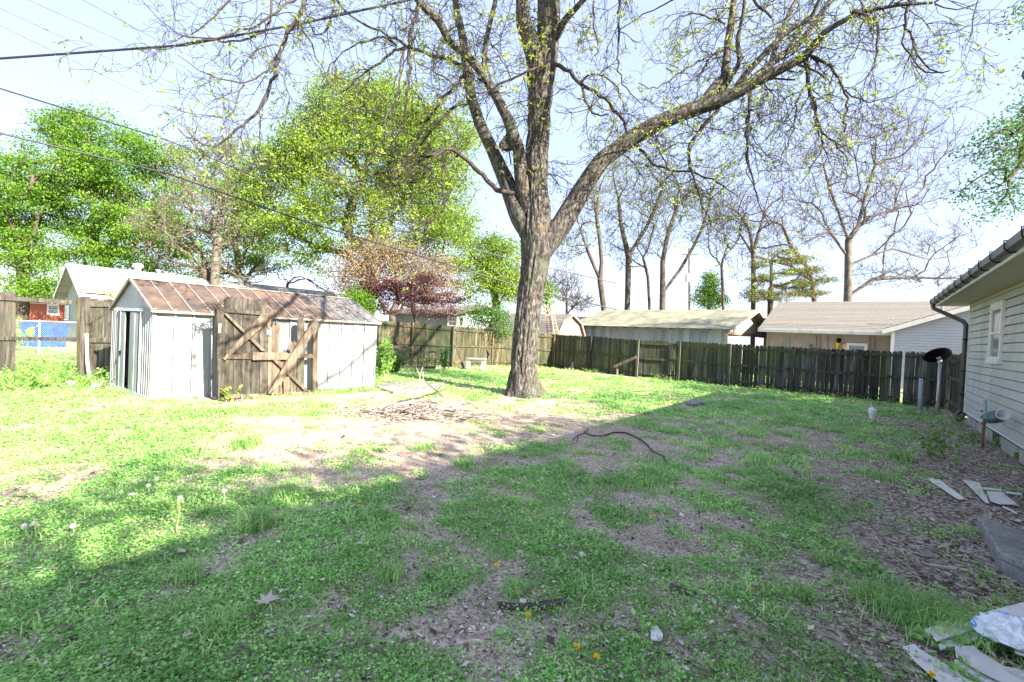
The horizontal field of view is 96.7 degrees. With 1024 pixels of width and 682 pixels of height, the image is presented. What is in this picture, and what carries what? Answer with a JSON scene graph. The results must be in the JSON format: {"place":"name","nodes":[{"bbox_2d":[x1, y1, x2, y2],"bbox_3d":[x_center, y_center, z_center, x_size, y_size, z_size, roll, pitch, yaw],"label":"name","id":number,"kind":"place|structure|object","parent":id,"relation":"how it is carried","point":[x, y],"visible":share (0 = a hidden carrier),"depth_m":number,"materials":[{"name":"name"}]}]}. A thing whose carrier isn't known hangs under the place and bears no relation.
{"place":"outdoors","nodes":[
{"label":"outdoors","id":0,"kind":"place"},
{"bbox_2d":[29,296,65,323],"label":"brick house","id":1,"kind":"structure","parent":0,"point":[48,312],"depth_m":39.55,"materials":[{"name":"brown"}]},
{"bbox_2d":[0,0,411,59],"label":"utility wire","id":2,"kind":"object","parent":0,"point":[167,46],"visible":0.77,"depth_m":9.09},
{"bbox_2d":[0,8,515,231],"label":"utility wire","id":3,"kind":"object","parent":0,"point":[154,80],"visible":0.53,"depth_m":31.74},
{"bbox_2d":[0,25,518,242],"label":"utility wire","id":4,"kind":"object","parent":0,"point":[122,84],"visible":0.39,"depth_m":31.31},
{"bbox_2d":[29,0,509,221],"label":"utility wire","id":5,"kind":"object","parent":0,"point":[171,65],"visible":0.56,"depth_m":31.93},
{"bbox_2d":[0,132,616,309],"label":"utility wire","id":6,"kind":"object","parent":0,"point":[275,211],"visible":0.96,"depth_m":20.95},
{"bbox_2d":[0,88,616,283],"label":"utility wire","id":7,"kind":"object","parent":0,"point":[263,179],"visible":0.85,"depth_m":22.07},
{"bbox_2d":[382,305,500,357],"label":"dark roofed house","id":8,"kind":"structure","parent":0,"point":[452,321],"depth_m":30.37,"materials":[{"name":"brown"}]},
{"bbox_2d":[0,329,1023,681],"bbox_3d":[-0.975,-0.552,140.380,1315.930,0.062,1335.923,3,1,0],"label":"ground","id":9,"kind":"structure","parent":0,"point":[452,447],"depth_m":4.34,"materials":[{"name":"soil"}]},
{"bbox_2d":[16,317,37,349],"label":"sapling","id":10,"kind":"object","parent":9,"relation":"on","point":[18,346],"visible":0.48,"depth_m":18.93,"materials":[{"name":"green plant"}]},
{"bbox_2d":[0,371,60,391],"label":"weed","id":11,"kind":"object","parent":9,"relation":"on","point":[10,383],"visible":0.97,"depth_m":9.55,"materials":[{"name":"green plant"}]},
{"bbox_2d":[0,362,64,381],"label":"weed","id":12,"kind":"object","parent":9,"relation":"on","point":[26,369],"visible":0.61,"depth_m":10.68,"materials":[{"name":"green plant"}]},
{"bbox_2d":[3,365,78,387],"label":"weed","id":13,"kind":"object","parent":9,"relation":"on","point":[35,377],"visible":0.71,"depth_m":10.22,"materials":[{"name":"green plant"}]},
{"bbox_2d":[19,322,69,347],"bbox_3d":[-22.613,-0.311,21.994,1.702,1.200,1.258,3,1,0],"label":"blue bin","id":14,"kind":"object","parent":9,"relation":"on","point":[55,330],"visible":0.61,"depth_m":21.54,"materials":[{"name":"plastic"}]},
{"bbox_2d":[16,357,75,371],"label":"weed","id":15,"kind":"object","parent":9,"relation":"on","point":[43,365],"visible":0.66,"depth_m":12.60,"materials":[{"name":"green plant"}]},
{"bbox_2d":[16,320,76,354],"bbox_3d":[-20.305,-0.234,17.514,11.775,1.402,0.058,3,1,0],"label":"chain link fence","id":16,"kind":"object","parent":9,"relation":"on","point":[39,330],"visible":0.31,"depth_m":17.51,"materials":[{"name":"metal"}]},
{"bbox_2d":[0,292,112,376],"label":"side yard fence","id":17,"kind":"object","parent":9,"relation":"on","point":[94,319],"visible":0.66,"depth_m":12.06,"materials":[{"name":"brown wood"}]},
{"bbox_2d":[0,100,134,331],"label":"leafy tree","id":18,"kind":"object","parent":9,"relation":"on","point":[17,242],"visible":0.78,"depth_m":35.01,"materials":[{"name":"green plant"}]},
{"bbox_2d":[44,366,107,383],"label":"weed","id":19,"kind":"object","parent":9,"relation":"on","point":[64,374],"visible":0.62,"depth_m":11.03,"materials":[{"name":"green plant"}]},
{"bbox_2d":[60,368,137,389],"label":"weed","id":20,"kind":"object","parent":9,"relation":"on","point":[85,382],"visible":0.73,"depth_m":10.28,"materials":[{"name":"green plant"}]},
{"bbox_2d":[1,95,212,299],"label":"leafy tree","id":21,"kind":"object","parent":9,"relation":"on","point":[92,247],"visible":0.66,"depth_m":36.58,"materials":[{"name":"green plant"}]},
{"bbox_2d":[153,554,216,586],"bbox_3d":[-2.126,1.487,2.980,0.386,0.136,0.433,3,1,27],"label":"grass tuft","id":22,"kind":"object","parent":9,"relation":"on","point":[189,570],"visible":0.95,"depth_m":2.95,"materials":[{"name":"plant"}]},
{"bbox_2d":[53,263,336,341],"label":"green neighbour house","id":23,"kind":"structure","parent":9,"relation":"on","point":[78,280],"depth_m":27.30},
{"bbox_2d":[104,190,290,289],"bbox_3d":[-21.522,-4.855,31.444,12.101,10.099,7.916,3,1,0],"label":"sparse tree","id":24,"kind":"object","parent":9,"relation":"on","point":[204,270],"visible":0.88,"depth_m":31.09,"materials":[{"name":"brown plant"}]},
{"bbox_2d":[107,102,289,285],"bbox_3d":[-20.918,-7.632,30.929,12.290,15.710,8.373,3,1,0],"label":"sparse tree","id":25,"kind":"object","parent":9,"relation":"on","point":[218,243],"visible":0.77,"depth_m":30.32,"materials":[{"name":"brown plant"}]},
{"bbox_2d":[199,300,225,400],"bbox_3d":[-6.201,0.225,9.342,0.571,2.184,0.495,3,1,0],"label":"gate post","id":26,"kind":"object","parent":9,"relation":"on","point":[219,339],"visible":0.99,"depth_m":9.44,"materials":[{"name":"brown wood"}]},
{"bbox_2d":[179,599,253,644],"bbox_3d":[-1.606,1.520,2.450,0.410,0.135,0.506,3,1,0],"label":"grass tuft","id":27,"kind":"object","parent":9,"relation":"on","point":[218,624],"visible":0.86,"depth_m":2.45,"materials":[{"name":"plant"}]},
{"bbox_2d":[142,134,295,282],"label":"leafy tree","id":28,"kind":"object","parent":9,"relation":"on","point":[251,261],"visible":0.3,"depth_m":42.46,"materials":[{"name":"green plant"}]},
{"bbox_2d":[198,401,256,413],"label":"grass tuft","id":29,"kind":"object","parent":9,"relation":"on","point":[236,407],"visible":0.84,"depth_m":8.45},
{"bbox_2d":[108,277,381,399],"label":"metal shed","id":30,"kind":"structure","parent":9,"relation":"on","point":[162,339],"depth_m":10.33,"materials":[{"name":"metal"}]},
{"bbox_2d":[119,312,125,387],"bbox_3d":[-8.841,0.202,10.309,0.302,1.720,0.042,3,1,36],"label":"door","id":31,"kind":"structure","parent":30,"relation":"in","point":[123,314],"depth_m":10.29,"materials":[{"name":"white metal"}]},
{"bbox_2d":[128,312,138,391],"bbox_3d":[-8.222,0.238,9.876,0.528,1.720,0.028,3,1,36],"label":"door","id":32,"kind":"structure","parent":30,"relation":"in","point":[134,316],"depth_m":9.82,"materials":[{"name":"white metal"}]},
{"bbox_2d":[218,433,279,449],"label":"grass tuft","id":33,"kind":"object","parent":9,"relation":"on","point":[251,440],"visible":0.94,"depth_m":6.15,"materials":[{"name":"plant"}]},
{"bbox_2d":[209,500,290,536],"bbox_3d":[-2.109,1.437,3.743,0.626,0.214,0.775,3,1,0],"label":"grass tuft","id":34,"kind":"object","parent":9,"relation":"on","point":[255,519],"visible":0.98,"depth_m":3.67,"materials":[{"name":"plant"}]},
{"bbox_2d":[223,297,316,398],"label":"wooden gate","id":35,"kind":"structure","parent":9,"relation":"on","point":[258,362],"depth_m":10.15,"materials":[{"name":"brown wood"}]},
{"bbox_2d":[250,479,319,502],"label":"grass tuft","id":36,"kind":"object","parent":9,"relation":"on","point":[286,489],"visible":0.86,"depth_m":4.44,"materials":[{"name":"plant"}]},
{"bbox_2d":[259,260,342,296],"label":"bare tree","id":37,"kind":"object","parent":9,"relation":"on","point":[290,282],"visible":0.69,"depth_m":37.44,"materials":[{"name":"brown plant"}]},
{"bbox_2d":[311,316,317,391],"bbox_3d":[-4.947,0.361,11.408,0.090,1.971,0.202,3,1,31],"label":"gate post","id":38,"kind":"object","parent":9,"relation":"on","point":[314,362],"visible":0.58,"depth_m":11.37,"materials":[{"name":"beige wood"}]},
{"bbox_2d":[293,400,344,410],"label":"grass tuft","id":39,"kind":"object","parent":9,"relation":"on","point":[318,405],"visible":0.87,"depth_m":9.21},
{"bbox_2d":[215,49,492,315],"bbox_3d":[-10.315,-8.964,30.986,19.050,19.450,8.273,3,1,0],"label":"yellow green tree","id":40,"kind":"object","parent":9,"relation":"on","point":[284,154],"visible":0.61,"depth_m":29.83,"materials":[{"name":"brown plant"}]},
{"bbox_2d":[338,284,385,317],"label":"green shrub","id":41,"kind":"object","parent":9,"relation":"on","point":[358,296],"visible":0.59,"depth_m":22.31,"materials":[{"name":"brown plant"}]},
{"bbox_2d":[347,501,405,526],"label":"grass tuft","id":42,"kind":"object","parent":9,"relation":"on","point":[379,511],"visible":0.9,"depth_m":4.00,"materials":[{"name":"plant"}]},
{"bbox_2d":[375,334,397,376],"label":"leafy bush","id":43,"kind":"object","parent":9,"relation":"on","point":[384,369],"visible":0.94,"depth_m":15.82,"materials":[{"name":"green plant"}]},
{"bbox_2d":[363,556,417,585],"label":"grass tuft","id":44,"kind":"object","parent":9,"relation":"on","point":[394,572],"visible":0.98,"depth_m":3.07,"materials":[{"name":"plant"}]},
{"bbox_2d":[301,221,480,331],"bbox_3d":[-6.905,-3.031,27.019,10.649,8.062,5.905,3,1,8],"label":"tan shrub","id":45,"kind":"object","parent":9,"relation":"on","point":[361,271],"visible":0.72,"depth_m":26.52,"materials":[{"name":"brown plant"}]},
{"bbox_2d":[381,346,411,371],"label":"leafy bush","id":46,"kind":"object","parent":9,"relation":"on","point":[397,367],"visible":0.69,"depth_m":17.51,"materials":[{"name":"green plant"}]},
{"bbox_2d":[391,345,413,368],"bbox_3d":[-4.781,0.687,19.748,0.970,0.970,0.261,3,1,0],"label":"pallet","id":47,"kind":"object","parent":9,"relation":"on","point":[402,352],"visible":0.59,"depth_m":19.73,"materials":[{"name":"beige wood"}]},
{"bbox_2d":[375,382,442,393],"bbox_3d":[-2.995,1.342,12.985,1.709,0.090,2.458,3,1,0],"label":"concrete pad","id":48,"kind":"object","parent":9,"relation":"on","point":[390,387],"visible":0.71,"depth_m":12.72,"materials":[{"name":"concrete"}]},
{"bbox_2d":[350,273,474,345],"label":"purple maple","id":49,"kind":"object","parent":9,"relation":"on","point":[418,298],"visible":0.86,"depth_m":23.59,"materials":[{"name":"brown plant"}]},
{"bbox_2d":[408,440,443,452],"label":"grass tuft","id":50,"kind":"object","parent":9,"relation":"on","point":[423,447],"visible":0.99,"depth_m":6.42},
{"bbox_2d":[312,397,554,429],"bbox_3d":[-1.685,1.306,8.906,5.102,0.360,2.612,3,1,0],"label":"twig heap","id":51,"kind":"object","parent":9,"relation":"on","point":[428,406],"visible":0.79,"depth_m":8.86,"materials":[{"name":"brown plant"}]},
{"bbox_2d":[438,342,450,369],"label":"climbing plant","id":52,"kind":"object","parent":9,"relation":"on","point":[444,364],"visible":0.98,"depth_m":19.38,"materials":[{"name":"green plant"}]},
{"bbox_2d":[448,455,482,471],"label":"grass tuft","id":53,"kind":"object","parent":9,"relation":"on","point":[466,463],"visible":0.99,"depth_m":5.70,"materials":[{"name":"plant"}]},
{"bbox_2d":[426,211,520,311],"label":"yellow green tree","id":54,"kind":"object","parent":9,"relation":"on","point":[489,265],"visible":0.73,"depth_m":39.20,"materials":[{"name":"brown plant"}]},
{"bbox_2d":[454,290,515,364],"bbox_3d":[-1.157,-0.655,23.210,3.676,3.916,2.828,3,1,0],"label":"green shrub","id":55,"kind":"object","parent":9,"relation":"on","point":[479,316],"visible":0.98,"depth_m":23.06,"materials":[{"name":"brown plant"}]},
{"bbox_2d":[0,348,1023,681],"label":"clover patch","id":56,"kind":"object","parent":9,"relation":"on","point":[180,658],"visible":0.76,"depth_m":3.42,"materials":[{"name":"green plant"}]},
{"bbox_2d":[0,350,1023,681],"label":"leaf litter","id":57,"kind":"object","parent":9,"relation":"on","point":[500,612],"visible":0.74,"depth_m":3.03,"materials":[{"name":"plant"}]},
{"bbox_2d":[487,573,545,599],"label":"grass tuft","id":58,"kind":"object","parent":9,"relation":"on","point":[512,588],"visible":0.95,"depth_m":2.98,"materials":[{"name":"plant"}]},
{"bbox_2d":[483,313,585,360],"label":"gambrel barn","id":59,"kind":"structure","parent":9,"relation":"on","point":[569,324],"depth_m":28.75,"materials":[{"name":"grey"}]},
{"bbox_2d":[52,0,1023,399],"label":"tree","id":60,"kind":"object","parent":9,"relation":"on","point":[542,234],"visible":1,"depth_m":11.11,"materials":[{"name":"brown plant"}]},
{"bbox_2d":[525,597,567,609],"bbox_3d":[0.224,1.648,2.857,0.282,0.020,0.053,2,1,-18],"label":"wood chunk","id":61,"kind":"object","parent":9,"relation":"on","point":[557,601],"visible":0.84,"depth_m":2.85,"materials":[{"name":"brown wood"}]},
{"bbox_2d":[541,275,560,313],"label":"young tree","id":62,"kind":"object","parent":9,"relation":"on","point":[547,298],"visible":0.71,"depth_m":41.79,"materials":[{"name":"green plant"}]},
{"bbox_2d":[546,263,599,313],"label":"bare tree","id":63,"kind":"object","parent":9,"relation":"on","point":[564,281],"visible":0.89,"depth_m":59.26,"materials":[{"name":"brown plant"}]},
{"bbox_2d":[551,153,630,310],"bbox_3d":[6.313,-7.756,39.911,8.078,18.318,8.381,3,1,0],"label":"budding tree","id":64,"kind":"object","parent":9,"relation":"on","point":[595,209],"visible":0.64,"depth_m":39.70,"materials":[{"name":"brown plant"}]},
{"bbox_2d":[580,130,685,309],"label":"budding tree","id":65,"kind":"object","parent":9,"relation":"on","point":[622,230],"visible":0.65,"depth_m":41.66,"materials":[{"name":"brown plant"}]},
{"bbox_2d":[604,167,671,309],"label":"budding tree","id":66,"kind":"object","parent":9,"relation":"on","point":[646,271],"visible":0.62,"depth_m":43.40,"materials":[{"name":"brown plant"}]},
{"bbox_2d":[631,599,666,633],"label":"weed","id":67,"kind":"object","parent":9,"relation":"on","point":[642,619],"visible":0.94,"depth_m":2.71,"materials":[{"name":"green plant"}]},
{"bbox_2d":[376,320,951,410],"bbox_3d":[4.656,0.584,20.179,20.567,2.078,6.537,3,1,19],"label":"back fence","id":68,"kind":"object","parent":9,"relation":"on","point":[789,369],"visible":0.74,"depth_m":18.94,"materials":[{"name":"brown wood"}]},
{"bbox_2d":[580,309,766,371],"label":"tin roofed garage","id":69,"kind":"structure","parent":9,"relation":"on","point":[713,326],"depth_m":28.75,"materials":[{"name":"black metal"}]},
{"bbox_2d":[682,248,696,309],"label":"utility pole","id":70,"kind":"object","parent":9,"relation":"on","point":[688,277],"visible":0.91,"depth_m":54.78,"materials":[{"name":"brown wood"}]},
{"bbox_2d":[631,139,754,309],"bbox_3d":[14.754,-7.621,39.039,9.822,18.789,9.208,3,1,0],"label":"budding tree","id":71,"kind":"object","parent":9,"relation":"on","point":[664,287],"visible":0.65,"depth_m":38.70,"materials":[{"name":"brown plant"}]},
{"bbox_2d":[686,269,738,309],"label":"evergreen","id":72,"kind":"object","parent":9,"relation":"on","point":[706,290],"visible":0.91,"depth_m":45.60,"materials":[{"name":"green plant"}]},
{"bbox_2d":[678,175,767,309],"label":"bare tree","id":73,"kind":"object","parent":9,"relation":"on","point":[722,282],"visible":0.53,"depth_m":43.81,"materials":[{"name":"brown plant"}]},
{"bbox_2d":[698,150,803,359],"bbox_3d":[18.669,-6.054,35.653,8.321,16.144,6.699,2,1,-24],"label":"bare tree","id":74,"kind":"object","parent":9,"relation":"on","point":[753,304],"visible":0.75,"depth_m":35.73,"materials":[{"name":"brown plant"}]},
{"bbox_2d":[703,176,817,301],"bbox_3d":[20.658,-5.410,36.674,10.411,15.066,7.655,3,1,0],"label":"bare tree","id":75,"kind":"object","parent":9,"relation":"on","point":[789,244],"visible":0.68,"depth_m":36.77,"materials":[{"name":"brown plant"}]},
{"bbox_2d":[738,245,843,315],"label":"layered conifer","id":76,"kind":"object","parent":9,"relation":"on","point":[772,297],"visible":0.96,"depth_m":33.60,"materials":[{"name":"green plant"}]},
{"bbox_2d":[779,576,832,602],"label":"grass tuft","id":77,"kind":"object","parent":9,"relation":"on","point":[804,591],"visible":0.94,"depth_m":3.06,"materials":[{"name":"plant"}]},
{"bbox_2d":[802,547,850,566],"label":"grass tuft","id":78,"kind":"object","parent":9,"relation":"on","point":[822,556],"visible":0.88,"depth_m":3.60,"materials":[{"name":"plant"}]},
{"bbox_2d":[759,86,985,301],"bbox_3d":[31.264,-9.358,40.006,18.738,23.812,9.708,3,1,0],"label":"bare tree","id":79,"kind":"object","parent":9,"relation":"on","point":[848,274],"visible":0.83,"depth_m":39.59,"materials":[{"name":"brown plant"}]},
{"bbox_2d":[829,571,926,625],"bbox_3d":[2.489,1.708,3.075,0.530,0.126,0.691,3,1,0],"label":"grass tuft","id":80,"kind":"object","parent":9,"relation":"on","point":[862,592],"visible":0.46,"depth_m":3.07,"materials":[{"name":"plant"}]},
{"bbox_2d":[859,467,906,482],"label":"grass tuft","id":81,"kind":"object","parent":9,"relation":"on","point":[879,475],"visible":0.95,"depth_m":5.99,"materials":[{"name":"plant"}]},
{"bbox_2d":[875,445,921,462],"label":"grass tuft","id":82,"kind":"object","parent":9,"relation":"on","point":[900,454],"visible":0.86,"depth_m":7.14,"materials":[{"name":"plant"}]},
{"bbox_2d":[917,379,923,413],"bbox_3d":[11.572,1.606,12.885,0.120,1.079,0.116,3,1,0],"label":"conduit post","id":83,"kind":"object","parent":9,"relation":"on","point":[920,395],"visible":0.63,"depth_m":12.85,"materials":[{"name":"grey plastic"}]},
{"bbox_2d":[826,564,1023,676],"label":"grass tuft","id":84,"kind":"object","parent":9,"relation":"on","point":[899,616],"visible":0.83,"depth_m":2.88,"materials":[{"name":"plant"}]},
{"bbox_2d":[901,612,951,648],"bbox_3d":[2.444,1.725,2.674,0.192,0.145,0.198,2,1,-15],"label":"weed","id":85,"kind":"object","parent":9,"relation":"on","point":[920,632],"visible":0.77,"depth_m":2.67,"materials":[{"name":"green plant"}]},
{"bbox_2d":[913,425,939,458],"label":"weed","id":86,"kind":"object","parent":9,"relation":"on","point":[931,450],"visible":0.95,"depth_m":7.30,"materials":[{"name":"green plant"}]},
{"bbox_2d":[881,306,972,388],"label":"white gable wing","id":87,"kind":"structure","parent":9,"relation":"on","point":[926,334],"depth_m":20.45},
{"bbox_2d":[919,348,951,412],"bbox_3d":[12.139,1.176,13.058,0.734,1.984,0.527,3,1,0],"label":"satellite dish","id":88,"kind":"object","parent":9,"relation":"on","point":[939,355],"visible":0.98,"depth_m":12.98,"materials":[{"name":"metal"}]},
{"bbox_2d":[903,644,970,681],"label":"siding scrap","id":89,"kind":"object","parent":9,"relation":"on","point":[927,665],"visible":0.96,"depth_m":2.40,"materials":[{"name":"plastic"}]},
{"bbox_2d":[925,412,954,457],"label":"weed","id":90,"kind":"object","parent":9,"relation":"on","point":[944,444],"visible":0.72,"depth_m":7.45,"materials":[{"name":"green plant"}]},
{"bbox_2d":[887,586,1009,655],"bbox_3d":[2.747,1.714,2.847,0.726,0.145,0.728,3,1,0],"label":"grass tuft","id":91,"kind":"object","parent":9,"relation":"on","point":[963,615],"visible":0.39,"depth_m":2.85,"materials":[{"name":"plant"}]},
{"bbox_2d":[930,620,974,655],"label":"weed","id":92,"kind":"object","parent":9,"relation":"on","point":[963,639],"visible":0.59,"depth_m":2.59,"materials":[{"name":"green plant"}]},
{"bbox_2d":[928,644,980,681],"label":"weed","id":93,"kind":"object","parent":9,"relation":"on","point":[952,666],"visible":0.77,"depth_m":2.37,"materials":[{"name":"green plant"}]},
{"bbox_2d":[948,353,970,419],"bbox_3d":[12.635,1.247,12.724,0.339,1.903,2.598,3,1,37],"label":"side fence","id":94,"kind":"object","parent":9,"relation":"on","point":[954,378],"visible":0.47,"depth_m":13.07,"materials":[{"name":"brown wood"}]},
{"bbox_2d":[938,631,981,649],"bbox_3d":[2.696,1.738,2.670,0.646,0.012,0.063,2,1,-19],"label":"siding scrap","id":95,"kind":"object","parent":9,"relation":"on","point":[942,646],"visible":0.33,"depth_m":2.60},
{"bbox_2d":[924,602,1023,641],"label":"siding scrap","id":96,"kind":"object","parent":95,"relation":"on","point":[1014,610],"visible":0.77,"depth_m":2.75,"materials":[{"name":"plastic"}]},
{"bbox_2d":[970,611,1023,650],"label":"plastic bag","id":97,"kind":"object","parent":96,"relation":"on","point":[1004,628],"visible":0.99,"depth_m":2.63,"materials":[{"name":"plastic"}]},
{"bbox_2d":[954,659,996,681],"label":"siding scrap","id":98,"kind":"object","parent":9,"relation":"on","point":[972,671],"visible":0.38,"depth_m":2.38,"materials":[{"name":"plastic"}]},
{"bbox_2d":[955,645,1023,681],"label":"siding scrap","id":99,"kind":"object","parent":98,"relation":"on","point":[982,663],"visible":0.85,"depth_m":2.40,"materials":[{"name":"plastic"}]},
{"bbox_2d":[963,480,989,503],"bbox_3d":[5.719,1.848,5.620,0.156,0.010,1.097,3,1,42],"label":"siding scrap","id":100,"kind":"object","parent":9,"relation":"on","point":[982,496],"visible":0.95,"depth_m":5.67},
{"bbox_2d":[930,226,1023,463],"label":"grey sided house","id":101,"kind":"structure","parent":9,"relation":"on","point":[989,289],"depth_m":8.64,"materials":[{"name":"plastic"}]},
{"bbox_2d":[985,300,1005,363],"bbox_3d":[9.627,-0.157,9.063,0.080,1.214,1.103,3,1,38],"label":"window","id":102,"kind":"structure","parent":101,"relation":"in","point":[997,310],"depth_m":9.02,"materials":[{"name":"white glass"}]},
{"bbox_2d":[938,1,1023,227],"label":"oak tree","id":103,"kind":"object","parent":9,"relation":"on","point":[1019,129],"visible":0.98,"depth_m":14.52,"materials":[{"name":"green plant"}]},
{"bbox_2d":[980,400,1010,447],"bbox_3d":[8.451,1.553,8.048,0.287,0.943,1.614,3,1,38],"label":"gas regulator","id":104,"kind":"object","parent":9,"relation":"on","point":[997,416],"visible":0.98,"depth_m":7.78,"materials":[{"name":"metal"}]},
{"bbox_2d":[976,515,1023,583],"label":"concrete step","id":105,"kind":"object","parent":9,"relation":"on","point":[1004,543],"visible":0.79,"depth_m":3.75,"materials":[{"name":"concrete"}]},
{"bbox_2d":[987,491,1017,504],"bbox_3d":[5.763,1.850,5.354,0.221,0.010,0.675,4,1,43],"label":"siding scrap","id":106,"kind":"object","parent":9,"relation":"on","point":[1000,498],"visible":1,"depth_m":5.31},
{"bbox_2d":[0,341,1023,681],"bbox_3d":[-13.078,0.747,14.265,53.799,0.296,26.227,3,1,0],"label":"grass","id":107,"kind":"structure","parent":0,"point":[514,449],"depth_m":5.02,"materials":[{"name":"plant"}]},
{"bbox_2d":[0,0,1023,345],"label":"sky","id":108,"kind":"structure","parent":0,"point":[40,78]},
{"bbox_2d":[758,301,961,382],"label":"tan neighbour house","id":109,"kind":"structure","parent":0,"point":[850,325],"depth_m":25.56,"materials":[{"name":"paint"}]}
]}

